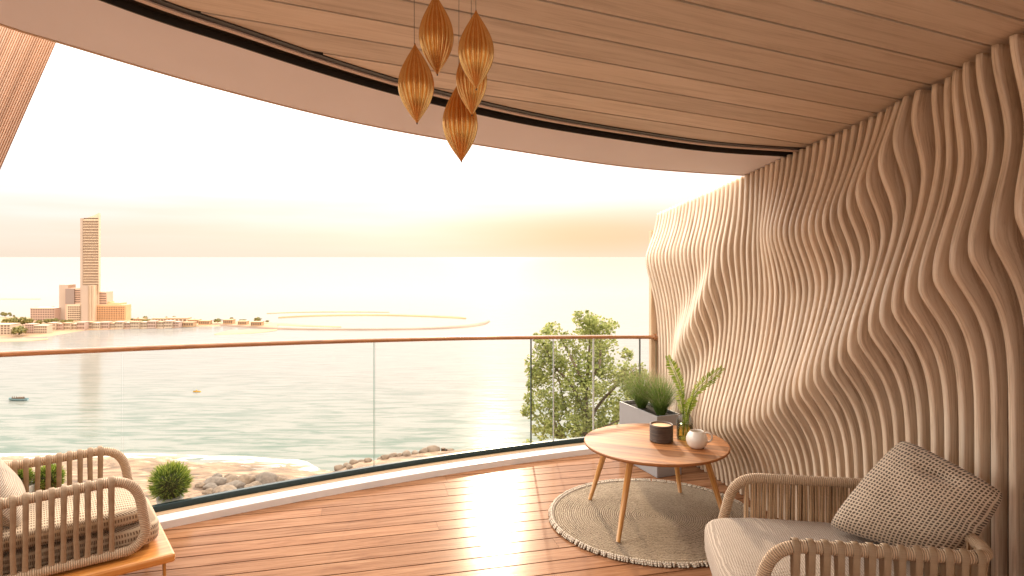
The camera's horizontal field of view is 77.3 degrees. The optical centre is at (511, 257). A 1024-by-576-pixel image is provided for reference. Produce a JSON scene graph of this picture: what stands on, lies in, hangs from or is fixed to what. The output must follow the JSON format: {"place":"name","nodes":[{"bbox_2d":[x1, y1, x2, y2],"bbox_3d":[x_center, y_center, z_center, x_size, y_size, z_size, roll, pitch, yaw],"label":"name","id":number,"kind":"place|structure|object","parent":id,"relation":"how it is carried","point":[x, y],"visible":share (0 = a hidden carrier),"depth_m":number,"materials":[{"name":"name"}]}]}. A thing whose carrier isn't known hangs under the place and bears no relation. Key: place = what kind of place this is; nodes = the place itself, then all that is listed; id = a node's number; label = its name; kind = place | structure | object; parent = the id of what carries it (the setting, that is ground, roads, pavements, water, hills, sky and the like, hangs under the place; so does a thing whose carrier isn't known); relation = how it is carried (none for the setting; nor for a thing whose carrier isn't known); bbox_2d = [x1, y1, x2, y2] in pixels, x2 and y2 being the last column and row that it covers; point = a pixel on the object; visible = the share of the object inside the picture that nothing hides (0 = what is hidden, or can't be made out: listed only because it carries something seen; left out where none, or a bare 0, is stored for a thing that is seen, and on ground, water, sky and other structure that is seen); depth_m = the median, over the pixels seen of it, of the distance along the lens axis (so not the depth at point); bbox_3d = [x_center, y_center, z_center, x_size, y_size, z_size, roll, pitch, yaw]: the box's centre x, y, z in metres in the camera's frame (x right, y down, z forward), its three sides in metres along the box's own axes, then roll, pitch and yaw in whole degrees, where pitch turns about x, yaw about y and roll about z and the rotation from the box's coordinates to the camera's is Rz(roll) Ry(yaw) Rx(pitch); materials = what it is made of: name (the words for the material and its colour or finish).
{"place":"outdoors","nodes":[
{"label":"outdoors","id":0,"kind":"place"},
{"bbox_2d":[0,446,501,504],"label":"ground","id":1,"kind":"structure","parent":0,"point":[142,465],"depth_m":151.54,"materials":[{"name":"beige sand"}]},
{"bbox_2d":[195,482,204,487],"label":"rock","id":2,"kind":"object","parent":1,"relation":"on","point":[199,485],"visible":0.88,"depth_m":135.56,"materials":[{"name":"beige stone"}]},
{"bbox_2d":[202,488,212,494],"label":"rock","id":3,"kind":"object","parent":1,"relation":"on","point":[208,491],"visible":0.79,"depth_m":131.75,"materials":[{"name":"beige stone"}]},
{"bbox_2d":[203,482,216,489],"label":"rock","id":4,"kind":"object","parent":1,"relation":"on","point":[210,485],"visible":0.71,"depth_m":134.50,"materials":[{"name":"beige stone"}]},
{"bbox_2d":[203,477,226,485],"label":"rock","id":5,"kind":"object","parent":1,"relation":"on","point":[218,481],"visible":0.72,"depth_m":136.87,"materials":[{"name":"grey stone"}]},
{"bbox_2d":[212,473,222,476],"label":"rock","id":6,"kind":"object","parent":1,"relation":"on","point":[217,475],"visible":0.46,"depth_m":140.93,"materials":[{"name":"beige stone"}]},
{"bbox_2d":[213,485,236,492],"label":"rock","id":7,"kind":"object","parent":1,"relation":"on","point":[220,488],"visible":0.42,"depth_m":130.97,"materials":[{"name":"beige stone"}]},
{"bbox_2d":[225,475,237,482],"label":"rock","id":8,"kind":"object","parent":1,"relation":"on","point":[230,478],"visible":0.52,"depth_m":137.84,"materials":[{"name":"beige stone"}]},
{"bbox_2d":[224,480,245,488],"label":"rock","id":9,"kind":"object","parent":1,"relation":"on","point":[238,484],"visible":0.54,"depth_m":135.16,"materials":[{"name":"grey stone"}]},
{"bbox_2d":[236,474,255,483],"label":"rock","id":10,"kind":"object","parent":1,"relation":"on","point":[246,478],"visible":0.52,"depth_m":137.25,"materials":[{"name":"grey stone"}]},
{"bbox_2d":[244,481,261,487],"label":"rock","id":11,"kind":"object","parent":1,"relation":"on","point":[255,483],"visible":0.38,"depth_m":134.10,"materials":[{"name":"beige stone"}]},
{"bbox_2d":[255,472,276,483],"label":"rock","id":12,"kind":"object","parent":1,"relation":"on","point":[265,477],"visible":0.51,"depth_m":136.28,"materials":[{"name":"beige stone"}]},
{"bbox_2d":[334,465,344,470],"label":"rock","id":13,"kind":"object","parent":1,"relation":"on","point":[338,467],"visible":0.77,"depth_m":147.68,"materials":[{"name":"beige stone"}]},
{"bbox_2d":[349,459,358,464],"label":"rock","id":14,"kind":"object","parent":1,"relation":"on","point":[352,461],"visible":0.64,"depth_m":150.56,"materials":[{"name":"beige stone"}]},
{"bbox_2d":[381,454,388,459],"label":"rock","id":15,"kind":"object","parent":1,"relation":"on","point":[383,457],"visible":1,"depth_m":152.59,"materials":[{"name":"beige stone"}]},
{"bbox_2d":[402,450,410,455],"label":"rock","id":16,"kind":"object","parent":1,"relation":"on","point":[406,453],"visible":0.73,"depth_m":155.68,"materials":[{"name":"beige stone"}]},
{"bbox_2d":[419,447,427,452],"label":"rock","id":17,"kind":"object","parent":1,"relation":"on","point":[424,450],"visible":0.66,"depth_m":157.55,"materials":[{"name":"beige stone"}]},
{"bbox_2d":[427,445,439,451],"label":"rock","id":18,"kind":"object","parent":1,"relation":"on","point":[433,448],"visible":0.76,"depth_m":158.74,"materials":[{"name":"beige stone"}]},
{"bbox_2d":[520,310,648,441],"bbox_3d":[1.148,3.640,10.045,2.061,5.691,1.392,0,0,0],"label":"garden tree","id":19,"kind":"object","parent":1,"relation":"on","point":[582,414],"visible":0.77,"depth_m":9.91,"materials":[{"name":"green plant"}]},
{"bbox_2d":[264,322,340,326],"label":"ring island","id":20,"kind":"structure","parent":0,"point":[288,324],"depth_m":465.09,"materials":[{"name":"beige sand"}]},
{"bbox_2d":[0,257,648,470],"bbox_3d":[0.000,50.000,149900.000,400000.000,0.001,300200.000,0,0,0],"label":"sea","id":21,"kind":"structure","parent":0,"point":[312,404],"depth_m":318.62,"materials":[{"name":"liquid"}]},
{"bbox_2d":[9,397,28,400],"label":"motor boat","id":22,"kind":"object","parent":21,"relation":"on","point":[21,399],"visible":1,"depth_m":222.50,"materials":[{"name":"white"}]},
{"bbox_2d":[0,338,47,341],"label":"sand spit","id":23,"kind":"structure","parent":21,"relation":"in","point":[17,339],"depth_m":386.25,"materials":[{"name":"beige sand"}]},
{"bbox_2d":[0,317,231,337],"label":"peninsula","id":24,"kind":"object","parent":21,"relation":"in","point":[53,333],"visible":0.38,"depth_m":430.54},
{"bbox_2d":[1,318,11,322],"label":"broadleaf tree","id":25,"kind":"object","parent":24,"relation":"on","point":[6,320],"visible":0.68,"depth_m":446.82,"materials":[{"name":"green plant"}]},
{"bbox_2d":[0,323,19,334],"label":"apartment block","id":26,"kind":"structure","parent":24,"relation":"on","point":[5,328],"depth_m":407.59,"materials":[{"name":"beige concrete"}]},
{"bbox_2d":[10,316,19,322],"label":"broadleaf tree","id":27,"kind":"object","parent":24,"relation":"on","point":[15,319],"visible":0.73,"depth_m":457.68,"materials":[{"name":"green plant"}]},
{"bbox_2d":[11,325,28,334],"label":"broadleaf tree","id":28,"kind":"object","parent":24,"relation":"on","point":[20,329],"visible":1,"depth_m":399.64,"materials":[{"name":"green plant"}]},
{"bbox_2d":[19,317,26,324],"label":"broadleaf tree","id":29,"kind":"object","parent":24,"relation":"on","point":[23,319],"visible":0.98,"depth_m":461.26,"materials":[{"name":"green plant"}]},
{"bbox_2d":[24,318,34,323],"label":"broadleaf tree","id":30,"kind":"object","parent":24,"relation":"on","point":[28,320],"visible":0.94,"depth_m":460.82,"materials":[{"name":"green plant"}]},
{"bbox_2d":[24,323,39,333],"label":"apartment block","id":31,"kind":"structure","parent":24,"relation":"on","point":[30,326],"depth_m":413.29,"materials":[{"name":"beige concrete"}]},
{"bbox_2d":[33,325,51,333],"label":"apartment block","id":32,"kind":"structure","parent":24,"relation":"on","point":[42,329],"depth_m":413.29,"materials":[{"name":"beige concrete"}]},
{"bbox_2d":[30,307,60,320],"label":"apartment block","id":33,"kind":"structure","parent":24,"relation":"on","point":[39,313],"depth_m":496.64,"materials":[{"name":"beige concrete"}]},
{"bbox_2d":[43,318,52,322],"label":"broadleaf tree","id":34,"kind":"object","parent":24,"relation":"on","point":[47,320],"visible":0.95,"depth_m":468.23,"materials":[{"name":"green plant"}]},
{"bbox_2d":[48,322,59,329],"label":"house","id":35,"kind":"structure","parent":24,"relation":"on","point":[54,325],"depth_m":431.39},
{"bbox_2d":[57,323,63,329],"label":"house","id":36,"kind":"structure","parent":24,"relation":"on","point":[60,326],"depth_m":432.97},
{"bbox_2d":[63,322,74,329],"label":"house","id":37,"kind":"structure","parent":24,"relation":"on","point":[67,325],"depth_m":434.56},
{"bbox_2d":[71,323,76,329],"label":"house","id":38,"kind":"structure","parent":24,"relation":"on","point":[73,326],"depth_m":436.16,"materials":[{"name":"beige concrete"}]},
{"bbox_2d":[76,321,89,329],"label":"house","id":39,"kind":"structure","parent":24,"relation":"on","point":[82,325],"depth_m":436.16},
{"bbox_2d":[89,321,96,328],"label":"house","id":40,"kind":"structure","parent":24,"relation":"on","point":[90,324],"depth_m":441.05,"materials":[{"name":"beige concrete"}]},
{"bbox_2d":[59,213,130,320],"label":"hotel building","id":41,"kind":"structure","parent":24,"relation":"on","point":[88,300],"depth_m":499.70,"materials":[{"name":"concrete"}]},
{"bbox_2d":[92,322,100,328],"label":"house","id":42,"kind":"structure","parent":24,"relation":"on","point":[96,325],"depth_m":441.05,"materials":[{"name":"beige concrete"}]},
{"bbox_2d":[99,321,112,328],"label":"house","id":43,"kind":"structure","parent":24,"relation":"on","point":[105,324],"depth_m":442.70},
{"bbox_2d":[115,321,126,328],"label":"house","id":44,"kind":"structure","parent":24,"relation":"on","point":[119,324],"depth_m":444.36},
{"bbox_2d":[124,322,129,328],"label":"house","id":45,"kind":"structure","parent":24,"relation":"on","point":[126,325],"depth_m":446.04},
{"bbox_2d":[130,321,142,328],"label":"house","id":46,"kind":"structure","parent":24,"relation":"on","point":[134,324],"depth_m":446.04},
{"bbox_2d":[133,318,146,320],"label":"house","id":47,"kind":"structure","parent":24,"relation":"on","point":[137,319],"depth_m":486.42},
{"bbox_2d":[140,321,146,327],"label":"house","id":48,"kind":"structure","parent":24,"relation":"on","point":[143,324],"depth_m":447.73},
{"bbox_2d":[147,320,159,327],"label":"house","id":49,"kind":"structure","parent":24,"relation":"on","point":[151,324],"depth_m":447.73,"materials":[{"name":"beige concrete"}]},
{"bbox_2d":[151,318,166,320],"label":"house","id":50,"kind":"structure","parent":24,"relation":"on","point":[162,319],"depth_m":484.34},
{"bbox_2d":[156,321,163,327],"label":"house","id":51,"kind":"structure","parent":24,"relation":"on","point":[160,324],"depth_m":449.43,"materials":[{"name":"beige concrete"}]},
{"bbox_2d":[164,320,175,327],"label":"house","id":52,"kind":"structure","parent":24,"relation":"on","point":[168,323],"depth_m":449.43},
{"bbox_2d":[173,321,181,327],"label":"house","id":53,"kind":"structure","parent":24,"relation":"on","point":[177,324],"depth_m":451.14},
{"bbox_2d":[167,317,191,321],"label":"house","id":54,"kind":"structure","parent":24,"relation":"on","point":[183,319],"depth_m":482.45,"materials":[{"name":"beige concrete"}]},
{"bbox_2d":[182,321,196,326],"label":"house","id":55,"kind":"structure","parent":24,"relation":"on","point":[189,324],"depth_m":456.37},
{"bbox_2d":[198,320,211,324],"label":"house","id":56,"kind":"structure","parent":24,"relation":"on","point":[204,322],"depth_m":467.19,"materials":[{"name":"beige concrete"}]},
{"bbox_2d":[214,329,276,334],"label":"sand flat","id":57,"kind":"structure","parent":21,"relation":"in","point":[243,331],"depth_m":427.77,"materials":[{"name":"beige sand"}]},
{"bbox_2d":[232,321,276,326],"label":"promontory","id":58,"kind":"structure","parent":21,"relation":"in","point":[265,324],"depth_m":466.95,"materials":[{"name":"beige sand"}]},
{"bbox_2d":[223,319,234,323],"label":"house","id":59,"kind":"structure","parent":58,"relation":"on","point":[228,321],"depth_m":470.92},
{"bbox_2d":[237,320,249,324],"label":"house","id":60,"kind":"structure","parent":58,"relation":"on","point":[243,322],"depth_m":465.35,"materials":[{"name":"beige concrete"}]},
{"bbox_2d":[251,321,263,325],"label":"house","id":61,"kind":"structure","parent":58,"relation":"on","point":[257,323],"depth_m":458.14,"materials":[{"name":"beige concrete"}]},
{"bbox_2d":[267,311,388,313],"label":"ring island","id":62,"kind":"structure","parent":0,"point":[323,311],"depth_m":583.18,"materials":[{"name":"beige sand"}]},
{"bbox_2d":[211,320,489,329],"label":"ring island","id":63,"kind":"structure","parent":0,"point":[445,327],"depth_m":443.57,"materials":[{"name":"beige sand"}]},
{"bbox_2d":[0,43,740,256],"label":"sky","id":64,"kind":"structure","parent":0,"point":[170,166],"materials":[{"name":"white"}]},
{"bbox_2d":[278,314,465,318],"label":"ring island","id":65,"kind":"structure","parent":0,"point":[456,317],"depth_m":539.97,"materials":[{"name":"beige sand"}]},
{"bbox_2d":[608,361,671,407],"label":"ornamental grass","id":66,"kind":"object","parent":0,"point":[639,402],"depth_m":5.28,"materials":[{"name":"green plant"}]},
{"bbox_2d":[628,368,698,415],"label":"ornamental grass","id":67,"kind":"object","parent":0,"point":[660,402],"depth_m":5.03,"materials":[{"name":"green plant"}]},
{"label":"balcony slab","id":68,"kind":"structure","parent":0,"visible":0},
{"bbox_2d":[18,468,34,492],"bbox_3d":[-2.987,1.493,3.888,0.170,0.473,0.170,0,0,0],"label":"clipped shrub","id":69,"kind":"object","parent":68,"relation":"on","point":[31,486],"visible":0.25,"depth_m":3.88,"materials":[{"name":"plant"}]},
{"bbox_2d":[31,463,66,490],"bbox_3d":[-2.873,1.500,3.970,0.199,0.460,0.203,0,0,0],"label":"clipped shrub","id":70,"kind":"object","parent":68,"relation":"on","point":[43,475],"visible":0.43,"depth_m":3.94,"materials":[{"name":"plant"}]},
{"bbox_2d":[146,459,193,503],"bbox_3d":[-2.321,1.547,4.346,0.311,0.366,0.312,0,0,0],"label":"clipped shrub","id":71,"kind":"object","parent":68,"relation":"on","point":[171,480],"visible":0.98,"depth_m":4.29,"materials":[{"name":"plant"}]},
{"label":"deck underlay","id":72,"kind":"structure","parent":68,"relation":"on","visible":0},
{"bbox_2d":[119,454,778,575],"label":"deck","id":73,"kind":"structure","parent":72,"relation":"on","point":[484,520],"depth_m":3.94,"materials":[{"name":"brown wood"}]},
{"bbox_2d":[0,26,55,168],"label":"column","id":74,"kind":"structure","parent":73,"relation":"on","point":[24,58],"depth_m":2.71,"materials":[{"name":"brown wood"}]},
{"bbox_2d":[0,446,174,575],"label":"lounge chair","id":75,"kind":"object","parent":73,"relation":"on","point":[108,526],"visible":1,"depth_m":3.06,"materials":[{"name":"beige wicker"}]},
{"bbox_2d":[0,458,25,527],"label":"back pillow","id":76,"kind":"object","parent":75,"relation":"on","point":[11,483],"visible":0.73,"depth_m":3.00,"materials":[{"name":"fabric"}]},
{"bbox_2d":[157,445,595,528],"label":"kerb","id":77,"kind":"structure","parent":73,"relation":"on","point":[185,517],"depth_m":4.68,"materials":[{"name":"stone"}]},
{"bbox_2d":[0,334,657,512],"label":"glass railing","id":78,"kind":"object","parent":77,"relation":"on","point":[282,484],"visible":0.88,"depth_m":4.82,"materials":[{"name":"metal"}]},
{"bbox_2d":[156,443,584,515],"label":"kerb trim","id":79,"kind":"structure","parent":77,"relation":"attached to","point":[324,482],"depth_m":4.78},
{"bbox_2d":[619,400,680,477],"bbox_3d":[1.118,1.462,5.217,0.225,0.473,0.560,0,0,-21],"label":"planter","id":80,"kind":"object","parent":73,"relation":"on","point":[630,412],"visible":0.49,"depth_m":5.10,"materials":[{"name":"concrete"}]},
{"bbox_2d":[548,478,755,567],"bbox_3d":[0.927,1.685,4.175,1.382,0.027,1.380,0,0,0],"label":"rug","id":81,"kind":"object","parent":73,"relation":"on","point":[665,524],"visible":0.73,"depth_m":4.12,"materials":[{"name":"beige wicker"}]},
{"bbox_2d":[584,423,730,541],"bbox_3d":[0.945,1.452,4.215,0.936,0.475,0.936,0,0,0],"label":"coffee table","id":82,"kind":"object","parent":81,"relation":"on","point":[630,445],"visible":0.86,"depth_m":4.04,"materials":[{"name":"brown wood"}]},
{"bbox_2d":[650,421,672,443],"bbox_3d":[0.987,1.159,4.232,0.153,0.112,0.153,0,0,0],"label":"candle","id":83,"kind":"object","parent":82,"relation":"on","point":[661,432],"visible":1,"depth_m":4.17,"materials":[{"name":"brown ceramic"}]},
{"bbox_2d":[676,409,692,440],"bbox_3d":[1.155,1.117,4.278,0.110,0.195,0.110,0,0,0],"label":"vase","id":84,"kind":"object","parent":82,"relation":"on","point":[679,425],"visible":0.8,"depth_m":4.31,"materials":[{"name":"clear glass"}]},
{"bbox_2d":[665,355,684,435],"bbox_3d":[1.092,0.924,4.284,0.130,0.542,0.026,0,0,4],"label":"fern frond","id":85,"kind":"object","parent":84,"relation":"in","point":[674,377],"visible":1,"depth_m":4.28,"materials":[{"name":"green plant"}]},
{"bbox_2d":[675,390,686,435],"bbox_3d":[1.129,1.040,4.260,0.091,0.311,0.039,0,0,-26],"label":"fern frond","id":86,"kind":"object","parent":84,"relation":"in","point":[683,410],"visible":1,"depth_m":4.27,"materials":[{"name":"green plant"}]},
{"bbox_2d":[684,396,697,435],"bbox_3d":[1.191,1.057,4.257,0.093,0.278,0.050,0,0,0],"label":"fern frond","id":87,"kind":"object","parent":84,"relation":"in","point":[692,404],"visible":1,"depth_m":4.26,"materials":[{"name":"green plant"}]},
{"bbox_2d":[687,365,724,432],"bbox_3d":[1.291,0.955,4.260,0.252,0.480,0.027,0,0,6],"label":"fern frond","id":88,"kind":"object","parent":84,"relation":"in","point":[708,382],"visible":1,"depth_m":4.26,"materials":[{"name":"green plant"}]},
{"bbox_2d":[686,429,712,448],"bbox_3d":[1.181,1.161,4.076,0.135,0.108,0.145,0,0,-41],"label":"mug","id":89,"kind":"object","parent":82,"relation":"on","point":[696,438],"visible":1,"depth_m":4.04,"materials":[{"name":"ceramic"}]},
{"bbox_2d":[646,34,1023,575],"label":"slatted wall","id":90,"kind":"structure","parent":73,"relation":"on","point":[847,303],"depth_m":3.26,"materials":[{"name":"brown wood"}]},
{"bbox_2d":[704,473,992,575],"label":"armchair","id":91,"kind":"object","parent":73,"relation":"on","point":[760,544],"visible":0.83,"depth_m":2.77,"materials":[{"name":"wicker"}]},
{"bbox_2d":[831,441,1001,549],"bbox_3d":[1.719,1.039,2.753,0.635,0.437,0.324,0,0,43],"label":"throw pillow","id":92,"kind":"object","parent":91,"relation":"on","point":[907,494],"visible":0.94,"depth_m":2.63,"materials":[{"name":"beige fabric"}]},
{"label":"apartment wall","id":93,"kind":"structure","parent":0,"visible":0},
{"bbox_2d":[0,0,1023,175],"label":"ceiling","id":94,"kind":"structure","parent":93,"relation":"attached to","point":[733,87],"depth_m":2.71,"materials":[{"name":"wood"}]},
{"bbox_2d":[398,0,433,123],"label":"pendant light","id":95,"kind":"object","parent":94,"relation":"hanging from","point":[416,85],"visible":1,"depth_m":1.87,"materials":[{"name":"brown wood"}]},
{"bbox_2d":[419,0,453,75],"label":"pendant light","id":96,"kind":"object","parent":94,"relation":"hanging from","point":[436,37],"visible":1,"depth_m":1.92,"materials":[{"name":"brown wood"}]},
{"bbox_2d":[442,86,477,162],"bbox_3d":[-0.175,-0.615,2.159,0.119,0.592,0.119,0,0,0],"label":"pendant light","id":97,"kind":"object","parent":94,"relation":"hanging from","point":[460,124],"visible":0.86,"depth_m":2.12,"materials":[{"name":"brown wood"}]},
{"bbox_2d":[456,0,486,115],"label":"pendant light","id":98,"kind":"object","parent":94,"relation":"hanging from","point":[471,96],"visible":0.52,"depth_m":2.04,"materials":[{"name":"brown wood"}]},
{"bbox_2d":[458,10,493,89],"bbox_3d":[-0.103,-0.716,1.840,0.103,0.472,0.103,0,0,0],"label":"pendant light","id":99,"kind":"object","parent":94,"relation":"hanging from","point":[476,51],"visible":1,"depth_m":1.81,"materials":[{"name":"brown wood"}]}
]}

